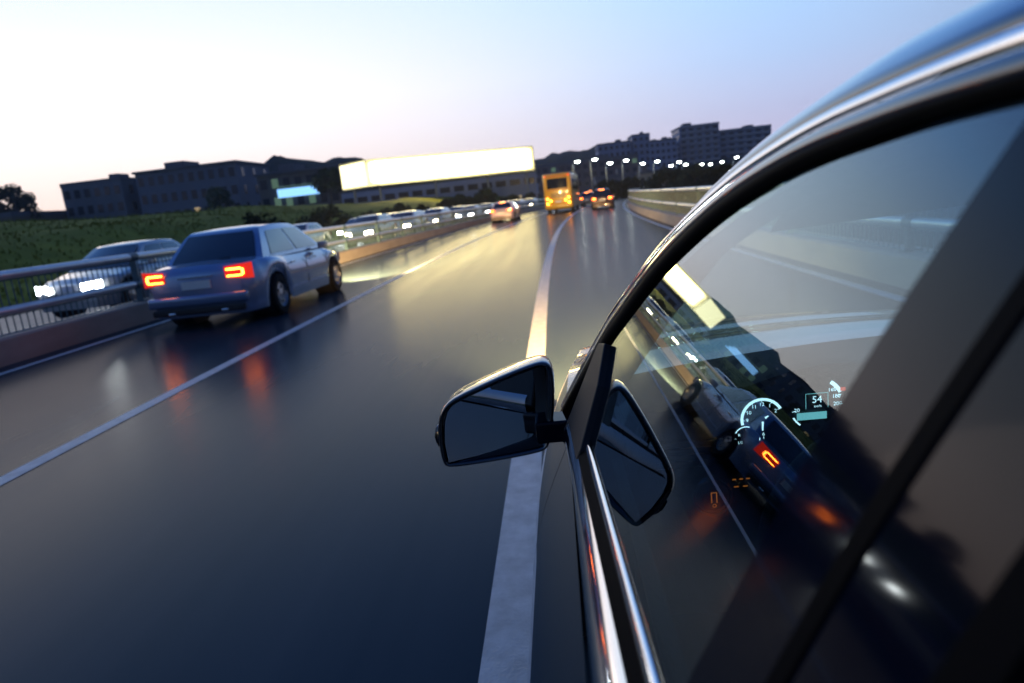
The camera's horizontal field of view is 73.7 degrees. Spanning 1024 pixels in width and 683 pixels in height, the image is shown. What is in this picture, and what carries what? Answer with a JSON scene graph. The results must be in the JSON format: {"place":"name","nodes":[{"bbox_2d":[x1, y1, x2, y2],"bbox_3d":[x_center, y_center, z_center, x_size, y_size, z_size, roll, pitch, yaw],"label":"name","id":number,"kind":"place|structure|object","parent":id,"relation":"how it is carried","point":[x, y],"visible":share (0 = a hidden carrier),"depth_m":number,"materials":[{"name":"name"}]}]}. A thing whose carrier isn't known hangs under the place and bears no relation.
{"place":"outdoors","nodes":[
{"label":"outdoors","id":0,"kind":"place"},
{"bbox_2d":[0,196,543,306],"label":"grass bank","id":1,"kind":"structure","parent":0,"point":[27,256],"depth_m":39.29,"materials":[{"name":"plant"}]},
{"bbox_2d":[0,183,42,218],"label":"broadleaf tree","id":2,"kind":"object","parent":1,"relation":"on","point":[15,198],"visible":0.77,"depth_m":142.43,"materials":[{"name":"green plant"}]},
{"bbox_2d":[0,205,373,304],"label":"grass tufts","id":3,"kind":"object","parent":1,"relation":"on","point":[98,223],"visible":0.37,"depth_m":42.74,"materials":[{"name":"plant"}]},
{"bbox_2d":[204,186,234,208],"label":"broadleaf tree","id":4,"kind":"object","parent":1,"relation":"on","point":[218,195],"visible":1,"depth_m":127.07,"materials":[{"name":"green plant"}]},
{"bbox_2d":[241,212,286,224],"bbox_3d":[-14.896,-6.488,40.287,3.337,2.465,3.169,0,13,27],"label":"roadside bush","id":5,"kind":"object","parent":1,"relation":"on","point":[253,219],"visible":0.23,"depth_m":40.09,"materials":[{"name":"green plant"}]},
{"bbox_2d":[296,213,334,239],"bbox_3d":[-13.485,-7.593,46.385,2.688,2.271,2.831,-10,12,-19],"label":"roadside bush","id":6,"kind":"object","parent":1,"relation":"on","point":[311,219],"visible":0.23,"depth_m":45.83,"materials":[{"name":"green plant"}]},
{"bbox_2d":[311,166,342,203],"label":"broadleaf tree","id":7,"kind":"object","parent":1,"relation":"on","point":[325,179],"visible":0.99,"depth_m":123.80,"materials":[{"name":"green plant"}]},
{"bbox_2d":[311,204,353,235],"bbox_3d":[-13.862,-9.203,52.244,3.370,2.638,3.549,-11,13,-23],"label":"roadside bush","id":8,"kind":"object","parent":1,"relation":"on","point":[324,212],"visible":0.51,"depth_m":51.62,"materials":[{"name":"green plant"}]},
{"bbox_2d":[356,210,374,217],"bbox_3d":[-12.251,-10.117,57.973,2.590,2.056,2.460,-6,12,4],"label":"roadside bush","id":9,"kind":"object","parent":1,"relation":"on","point":[370,212],"visible":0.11,"depth_m":57.49,"materials":[{"name":"green plant"}]},
{"bbox_2d":[375,207,393,213],"bbox_3d":[-11.961,-11.508,63.773,2.668,2.054,2.533,-9,12,-10],"label":"roadside bush","id":10,"kind":"object","parent":1,"relation":"on","point":[386,210],"visible":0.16,"depth_m":63.10,"materials":[{"name":"green plant"}]},
{"bbox_2d":[390,203,413,212],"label":"roadside bush","id":11,"kind":"object","parent":1,"relation":"on","point":[400,207],"visible":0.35,"depth_m":69.11,"materials":[{"name":"green plant"}]},
{"bbox_2d":[414,204,431,210],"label":"roadside bush","id":12,"kind":"object","parent":1,"relation":"on","point":[421,207],"visible":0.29,"depth_m":74.83,"materials":[{"name":"green plant"}]},
{"bbox_2d":[435,198,459,208],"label":"roadside bush","id":13,"kind":"object","parent":1,"relation":"on","point":[442,203],"visible":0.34,"depth_m":80.64,"materials":[{"name":"green plant"}]},
{"bbox_2d":[454,194,465,202],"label":"broadleaf tree","id":14,"kind":"object","parent":1,"relation":"on","point":[459,197],"visible":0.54,"depth_m":94.96,"materials":[{"name":"green plant"}]},
{"bbox_2d":[460,196,478,205],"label":"roadside bush","id":15,"kind":"object","parent":1,"relation":"on","point":[468,200],"visible":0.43,"depth_m":91.96,"materials":[{"name":"green plant"}]},
{"bbox_2d":[473,187,497,204],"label":"broadleaf tree","id":16,"kind":"object","parent":1,"relation":"on","point":[487,195],"visible":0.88,"depth_m":92.80,"materials":[{"name":"green plant"}]},
{"bbox_2d":[505,194,519,200],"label":"bush","id":17,"kind":"object","parent":1,"relation":"on","point":[511,198],"visible":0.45,"depth_m":96.67,"materials":[{"name":"green plant"}]},
{"bbox_2d":[520,191,538,201],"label":"roadside bush","id":18,"kind":"object","parent":1,"relation":"on","point":[530,195],"visible":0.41,"depth_m":126.75,"materials":[{"name":"green plant"}]},
{"bbox_2d":[0,205,543,333],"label":"oncoming road","id":19,"kind":"structure","parent":0,"point":[4,328],"depth_m":15.62,"materials":[{"name":"asphalt"}]},
{"bbox_2d":[35,239,180,317],"bbox_3d":[-9.006,-1.609,16.169,2.080,1.505,4.535,-5,12,5],"label":"oncoming car","id":20,"kind":"object","parent":19,"relation":"on","point":[123,248],"visible":0.38,"depth_m":14.78,"materials":[{"name":"grey paint"}]},
{"bbox_2d":[293,223,331,248],"bbox_3d":[-10.778,-5.249,34.845,2.080,1.505,4.535,-5,12,7],"label":"oncoming car","id":21,"kind":"object","parent":19,"relation":"on","point":[305,226],"visible":0.16,"depth_m":34.78,"materials":[{"name":"grey paint"}]},
{"bbox_2d":[338,218,355,239],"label":"oncoming car","id":22,"kind":"object","parent":19,"relation":"on","point":[351,221],"visible":0.15,"depth_m":42.78,"materials":[{"name":"blue paint"}]},
{"bbox_2d":[345,214,396,247],"bbox_3d":[-7.442,-5.903,36.055,2.080,1.565,4.435,-5,12,7],"label":"oncoming car","id":23,"kind":"object","parent":19,"relation":"on","point":[368,218],"visible":0.44,"depth_m":35.23,"materials":[{"name":"grey paint"}]},
{"bbox_2d":[393,210,427,235],"bbox_3d":[-6.550,-7.360,42.658,2.080,1.565,4.435,-5,12,8],"label":"oncoming car","id":24,"kind":"object","parent":19,"relation":"on","point":[408,213],"visible":0.27,"depth_m":41.89,"materials":[{"name":"grey paint"}]},
{"bbox_2d":[424,207,452,228],"bbox_3d":[-5.519,-8.912,49.642,2.080,1.565,4.435,-5,12,9],"label":"oncoming car","id":25,"kind":"object","parent":19,"relation":"on","point":[436,210],"visible":0.34,"depth_m":48.87,"materials":[{"name":"grey paint"}]},
{"bbox_2d":[449,206,462,221],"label":"oncoming car","id":26,"kind":"object","parent":19,"relation":"on","point":[455,208],"visible":0.08,"depth_m":68.49,"materials":[{"name":"grey paint"}]},
{"bbox_2d":[456,205,483,222],"bbox_3d":[-3.729,-11.374,60.793,2.080,1.505,4.535,-4,12,10],"label":"oncoming car","id":27,"kind":"object","parent":19,"relation":"on","point":[468,206],"visible":0.27,"depth_m":59.98,"materials":[{"name":"grey paint"}]},
{"bbox_2d":[479,203,493,215],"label":"oncoming car","id":28,"kind":"object","parent":19,"relation":"on","point":[486,204],"visible":0.11,"depth_m":67.19,"materials":[{"name":"grey paint"}]},
{"bbox_2d":[264,155,364,172],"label":"hill","id":29,"kind":"structure","parent":0,"point":[274,161],"depth_m":241.51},
{"bbox_2d":[0,198,909,682],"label":"road","id":30,"kind":"structure","parent":0,"point":[304,504],"depth_m":4.15,"materials":[{"name":"asphalt"}]},
{"bbox_2d":[141,223,341,325],"bbox_3d":[-4.627,-1.372,12.528,2.140,1.545,4.735,-5,12,5],"label":"silver blue car","id":31,"kind":"object","parent":30,"relation":"on","point":[265,270],"visible":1,"depth_m":10.92,"materials":[{"name":"blue paint"}]},
{"bbox_2d":[0,210,537,374],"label":"edge line","id":32,"kind":"object","parent":30,"relation":"on","point":[11,370],"visible":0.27,"depth_m":10.31,"materials":[{"name":"paint"}]},
{"bbox_2d":[0,206,544,367],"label":"kerb","id":33,"kind":"structure","parent":30,"relation":"on","point":[25,344],"depth_m":10.92,"materials":[{"name":"concrete"}]},
{"bbox_2d":[0,194,580,336],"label":"bridge railing","id":34,"kind":"object","parent":33,"relation":"on","point":[137,284],"visible":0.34,"depth_m":11.98,"materials":[{"name":"metal"}]},
{"bbox_2d":[0,212,547,485],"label":"lane line","id":35,"kind":"object","parent":30,"relation":"on","point":[21,470],"visible":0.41,"depth_m":6.21,"materials":[{"name":"paint"}]},
{"bbox_2d":[489,201,520,222],"bbox_3d":[-0.484,-9.753,51.162,2.100,1.495,4.535,-5,12,9],"label":"saloon car","id":36,"kind":"object","parent":30,"relation":"on","point":[502,210],"visible":1,"depth_m":49.44,"materials":[{"name":"silver paint"}]},
{"bbox_2d":[478,205,590,682],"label":"lane line","id":37,"kind":"object","parent":30,"relation":"on","point":[504,659],"visible":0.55,"depth_m":2.69,"materials":[{"name":"paint"}]},
{"bbox_2d":[542,172,580,212],"bbox_3d":[4.592,-13.466,61.835,2.870,3.245,9.620,-4,12,10],"label":"yellow bus","id":38,"kind":"object","parent":30,"relation":"on","point":[561,190],"visible":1,"depth_m":57.35,"materials":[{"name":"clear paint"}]},
{"bbox_2d":[580,191,592,205],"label":"blue hatchback","id":39,"kind":"object","parent":30,"relation":"on","point":[585,198],"visible":0.55,"depth_m":75.09,"materials":[{"name":"blue paint"}]},
{"bbox_2d":[590,188,614,209],"bbox_3d":[7.627,-12.021,57.392,2.150,1.645,4.335,-4,12,10],"label":"dark hatchback","id":40,"kind":"object","parent":30,"relation":"on","point":[602,197],"visible":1,"depth_m":55.48,"materials":[{"name":"black paint"}]},
{"bbox_2d":[592,179,621,198],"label":"roadside bush","id":41,"kind":"object","parent":30,"relation":"on","point":[611,186],"visible":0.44,"depth_m":102.42,"materials":[{"name":"green plant"}]},
{"bbox_2d":[611,179,630,197],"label":"roadside bush","id":42,"kind":"object","parent":30,"relation":"on","point":[624,187],"visible":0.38,"depth_m":103.87,"materials":[{"name":"green plant"}]},
{"bbox_2d":[618,176,643,197],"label":"roadside bush","id":43,"kind":"object","parent":30,"relation":"on","point":[635,181],"visible":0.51,"depth_m":106.06,"materials":[{"name":"green plant"}]},
{"bbox_2d":[435,0,1023,682],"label":"black car","id":44,"kind":"object","parent":30,"relation":"on","point":[805,498],"visible":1,"depth_m":0.55,"materials":[{"name":"black paint"}]},
{"bbox_2d":[623,200,905,301],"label":"edge line","id":45,"kind":"object","parent":30,"relation":"on","point":[867,289],"visible":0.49,"depth_m":9.08,"materials":[{"name":"paint"}]},
{"bbox_2d":[627,199,936,289],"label":"kerb","id":46,"kind":"structure","parent":30,"relation":"on","point":[893,267],"depth_m":9.23,"materials":[{"name":"concrete"}]},
{"bbox_2d":[628,180,964,254],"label":"bridge railing","id":47,"kind":"object","parent":46,"relation":"on","point":[910,224],"visible":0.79,"depth_m":9.21,"materials":[{"name":"metal"}]},
{"bbox_2d":[0,0,981,211],"label":"sky","id":48,"kind":"structure","parent":0,"point":[90,89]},
{"bbox_2d":[534,137,798,184],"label":"hill","id":49,"kind":"structure","parent":0,"point":[569,155],"depth_m":355.91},
{"bbox_2d":[595,139,630,156],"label":"apartment block","id":50,"kind":"structure","parent":49,"relation":"on","point":[618,147],"depth_m":310.52,"materials":[{"name":"black"}]},
{"bbox_2d":[627,132,649,170],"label":"apartment block","id":51,"kind":"structure","parent":49,"relation":"on","point":[639,143],"depth_m":311.74,"materials":[{"name":"black"}]},
{"bbox_2d":[648,137,677,170],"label":"apartment block","id":52,"kind":"structure","parent":49,"relation":"on","point":[663,150],"depth_m":307.86,"materials":[{"name":"black"}]},
{"bbox_2d":[670,122,719,164],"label":"apartment tower","id":53,"kind":"structure","parent":49,"relation":"on","point":[697,143],"depth_m":313.49,"materials":[{"name":"grey"}]},
{"bbox_2d":[719,124,770,157],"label":"apartment wing","id":54,"kind":"structure","parent":49,"relation":"on","point":[742,141],"depth_m":315.79,"materials":[{"name":"concrete"}]},
{"bbox_2d":[665,189,966,248],"bbox_3d":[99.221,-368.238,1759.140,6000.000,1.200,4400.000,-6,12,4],"label":"ground","id":55,"kind":"structure","parent":0,"point":[937,234],"depth_m":41.62,"materials":[{"name":"asphalt"}]},
{"bbox_2d":[0,210,67,221],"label":"warehouse","id":56,"kind":"structure","parent":55,"relation":"on","point":[50,215],"depth_m":144.17,"materials":[{"name":"black"}]},
{"bbox_2d":[59,173,142,218],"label":"flat roofed block","id":57,"kind":"structure","parent":55,"relation":"on","point":[115,195],"depth_m":152.21,"materials":[{"name":"black"}]},
{"bbox_2d":[64,191,70,199],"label":"window","id":58,"kind":"structure","parent":57,"relation":"in","point":[67,194],"depth_m":152.15,"materials":[{"name":"black"}]},
{"bbox_2d":[73,190,80,198],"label":"window","id":59,"kind":"structure","parent":57,"relation":"in","point":[76,192],"depth_m":151.96,"materials":[{"name":"black"}]},
{"bbox_2d":[87,205,94,213],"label":"window","id":60,"kind":"structure","parent":57,"relation":"in","point":[90,208],"depth_m":152.52,"materials":[{"name":"black"}]},
{"bbox_2d":[97,204,103,212],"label":"window","id":61,"kind":"structure","parent":57,"relation":"in","point":[100,207],"depth_m":152.34,"materials":[{"name":"black"}]},
{"bbox_2d":[103,186,110,194],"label":"window","id":62,"kind":"structure","parent":57,"relation":"in","point":[106,189],"depth_m":151.45,"materials":[{"name":"black"}]},
{"bbox_2d":[113,185,120,193],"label":"window","id":63,"kind":"structure","parent":57,"relation":"in","point":[116,188],"depth_m":151.26,"materials":[{"name":"black"}]},
{"bbox_2d":[117,202,123,210],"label":"window","id":64,"kind":"structure","parent":57,"relation":"in","point":[120,204],"depth_m":152.00,"materials":[{"name":"black"}]},
{"bbox_2d":[131,160,269,214],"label":"office block","id":65,"kind":"structure","parent":55,"relation":"on","point":[176,186],"depth_m":150.61,"materials":[{"name":"black"}]},
{"bbox_2d":[137,178,144,186],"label":"window","id":66,"kind":"structure","parent":65,"relation":"in","point":[140,180],"depth_m":150.63,"materials":[{"name":"black"}]},
{"bbox_2d":[141,195,147,204],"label":"window","id":67,"kind":"structure","parent":65,"relation":"in","point":[144,198],"depth_m":151.41,"materials":[{"name":"black"}]},
{"bbox_2d":[147,177,154,185],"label":"window","id":68,"kind":"structure","parent":65,"relation":"in","point":[150,179],"depth_m":150.49,"materials":[{"name":"black"}]},
{"bbox_2d":[151,194,157,203],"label":"window","id":69,"kind":"structure","parent":65,"relation":"in","point":[154,197],"depth_m":151.22,"materials":[{"name":"black"}]},
{"bbox_2d":[157,175,164,184],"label":"window","id":70,"kind":"structure","parent":65,"relation":"in","point":[160,178],"depth_m":150.30,"materials":[{"name":"black"}]},
{"bbox_2d":[161,193,167,201],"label":"window","id":71,"kind":"structure","parent":65,"relation":"in","point":[164,196],"depth_m":151.06,"materials":[{"name":"black"}]},
{"bbox_2d":[167,174,174,183],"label":"window","id":72,"kind":"structure","parent":65,"relation":"in","point":[170,177],"depth_m":150.12,"materials":[{"name":"black"}]},
{"bbox_2d":[171,192,177,200],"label":"window","id":73,"kind":"structure","parent":65,"relation":"in","point":[174,194],"depth_m":150.89,"materials":[{"name":"black"}]},
{"bbox_2d":[177,173,184,181],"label":"window","id":74,"kind":"structure","parent":65,"relation":"in","point":[180,175],"depth_m":149.94,"materials":[{"name":"black"}]},
{"bbox_2d":[181,191,187,199],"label":"window","id":75,"kind":"structure","parent":65,"relation":"in","point":[184,193],"depth_m":150.71,"materials":[{"name":"black"}]},
{"bbox_2d":[187,172,194,180],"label":"window","id":76,"kind":"structure","parent":65,"relation":"in","point":[190,174],"depth_m":149.75,"materials":[{"name":"black"}]},
{"bbox_2d":[191,190,197,198],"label":"window","id":77,"kind":"structure","parent":65,"relation":"in","point":[194,192],"depth_m":150.56,"materials":[{"name":"black"}]},
{"bbox_2d":[197,171,204,179],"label":"window","id":78,"kind":"structure","parent":65,"relation":"in","point":[200,173],"depth_m":149.61,"materials":[{"name":"black"}]},
{"bbox_2d":[207,169,214,178],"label":"window","id":79,"kind":"structure","parent":65,"relation":"in","point":[210,172],"depth_m":149.43,"materials":[{"name":"black"}]},
{"bbox_2d":[218,168,224,177],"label":"window","id":80,"kind":"structure","parent":65,"relation":"in","point":[220,171],"depth_m":149.24,"materials":[{"name":"black"}]},
{"bbox_2d":[228,167,234,176],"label":"window","id":81,"kind":"structure","parent":65,"relation":"in","point":[230,169],"depth_m":149.06,"materials":[{"name":"black"}]},
{"bbox_2d":[231,185,237,193],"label":"window","id":82,"kind":"structure","parent":65,"relation":"in","point":[234,187],"depth_m":149.83,"materials":[{"name":"black"}]},
{"bbox_2d":[253,163,341,205],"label":"shop building","id":83,"kind":"structure","parent":55,"relation":"on","point":[289,184],"depth_m":140.12,"materials":[{"name":"black"}]},
{"bbox_2d":[260,180,266,189],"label":"window","id":84,"kind":"structure","parent":83,"relation":"in","point":[263,184],"depth_m":140.30,"materials":[{"name":"black"}]},
{"bbox_2d":[271,179,278,188],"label":"window","id":85,"kind":"structure","parent":83,"relation":"in","point":[274,182],"depth_m":140.13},
{"bbox_2d":[274,198,281,205],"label":"window","id":86,"kind":"structure","parent":83,"relation":"in","point":[278,202],"depth_m":140.89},
{"bbox_2d":[282,177,289,186],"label":"window","id":87,"kind":"structure","parent":83,"relation":"in","point":[286,182],"depth_m":139.93,"materials":[{"name":"black"}]},
{"bbox_2d":[286,197,292,205],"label":"window","id":88,"kind":"structure","parent":83,"relation":"in","point":[289,200],"depth_m":140.72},
{"bbox_2d":[294,176,301,185],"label":"window","id":89,"kind":"structure","parent":83,"relation":"in","point":[297,179],"depth_m":139.76,"materials":[{"name":"black"}]},
{"bbox_2d":[297,195,304,204],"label":"window","id":90,"kind":"structure","parent":83,"relation":"in","point":[300,198],"depth_m":140.54,"materials":[{"name":"black"}]},
{"bbox_2d":[309,194,315,202],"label":"window","id":91,"kind":"structure","parent":83,"relation":"in","point":[312,198],"depth_m":140.34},
{"bbox_2d":[320,192,327,201],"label":"window","id":92,"kind":"structure","parent":83,"relation":"in","point":[324,195],"depth_m":140.17,"materials":[{"name":"black"}]},
{"bbox_2d":[332,192,338,200],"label":"window","id":93,"kind":"structure","parent":83,"relation":"in","point":[335,196],"depth_m":140.00,"materials":[{"name":"black"}]},
{"bbox_2d":[339,146,534,202],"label":"illuminated hoarding","id":94,"kind":"object","parent":55,"relation":"on","point":[379,173],"visible":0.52,"depth_m":120.30,"materials":[{"name":"white"}]},
{"bbox_2d":[341,167,539,202],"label":"building","id":95,"kind":"structure","parent":55,"relation":"on","point":[505,185],"depth_m":138.46,"materials":[{"name":"black"}]},
{"bbox_2d":[357,196,367,202],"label":"window","id":96,"kind":"structure","parent":95,"relation":"in","point":[360,199],"depth_m":139.82,"materials":[{"name":"black"}]},
{"bbox_2d":[385,193,394,199],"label":"window","id":97,"kind":"structure","parent":95,"relation":"in","point":[387,196],"depth_m":139.38,"materials":[{"name":"black"}]},
{"bbox_2d":[398,192,408,197],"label":"window","id":98,"kind":"structure","parent":95,"relation":"in","point":[402,194],"depth_m":139.18,"materials":[{"name":"black"}]},
{"bbox_2d":[412,190,422,195],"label":"window","id":99,"kind":"structure","parent":95,"relation":"in","point":[415,193],"depth_m":138.94,"materials":[{"name":"black"}]},
{"bbox_2d":[426,189,434,194],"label":"window","id":100,"kind":"structure","parent":95,"relation":"in","point":[428,191],"depth_m":138.74,"materials":[{"name":"black"}]},
{"bbox_2d":[440,187,449,192],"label":"window","id":101,"kind":"structure","parent":95,"relation":"in","point":[446,189],"depth_m":138.53,"materials":[{"name":"black"}]},
{"bbox_2d":[454,185,463,191],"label":"window","id":102,"kind":"structure","parent":95,"relation":"in","point":[456,188],"depth_m":138.30,"materials":[{"name":"black"}]},
{"bbox_2d":[468,184,477,189],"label":"window","id":103,"kind":"structure","parent":95,"relation":"in","point":[472,186],"depth_m":138.09,"materials":[{"name":"black"}]},
{"bbox_2d":[496,180,505,186],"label":"window","id":104,"kind":"structure","parent":95,"relation":"in","point":[498,183],"depth_m":137.66,"materials":[{"name":"black"}]},
{"bbox_2d":[510,179,519,184],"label":"window","id":105,"kind":"structure","parent":95,"relation":"in","point":[516,181],"depth_m":137.42,"materials":[{"name":"black"}]},
{"bbox_2d":[535,153,638,197],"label":"brown block","id":106,"kind":"structure","parent":55,"relation":"on","point":[598,166],"depth_m":241.53,"materials":[{"name":"black"}]},
{"bbox_2d":[593,168,634,188],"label":"grey shed","id":107,"kind":"structure","parent":55,"relation":"on","point":[598,179],"depth_m":160.51,"materials":[{"name":"black"}]},
{"bbox_2d":[635,163,665,188],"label":"beige house","id":108,"kind":"structure","parent":55,"relation":"on","point":[645,174],"depth_m":156.23,"materials":[{"name":"black"}]},
{"bbox_2d":[638,166,682,205],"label":"broadleaf tree","id":109,"kind":"object","parent":55,"relation":"on","point":[664,174],"visible":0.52,"depth_m":90.53,"materials":[{"name":"green plant"}]},
{"bbox_2d":[668,163,714,203],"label":"broadleaf tree","id":110,"kind":"object","parent":55,"relation":"on","point":[689,175],"visible":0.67,"depth_m":87.32,"materials":[{"name":"green plant"}]},
{"bbox_2d":[696,162,731,185],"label":"broadleaf tree","id":111,"kind":"object","parent":55,"relation":"on","point":[716,174],"visible":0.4,"depth_m":85.47,"materials":[{"name":"green plant"}]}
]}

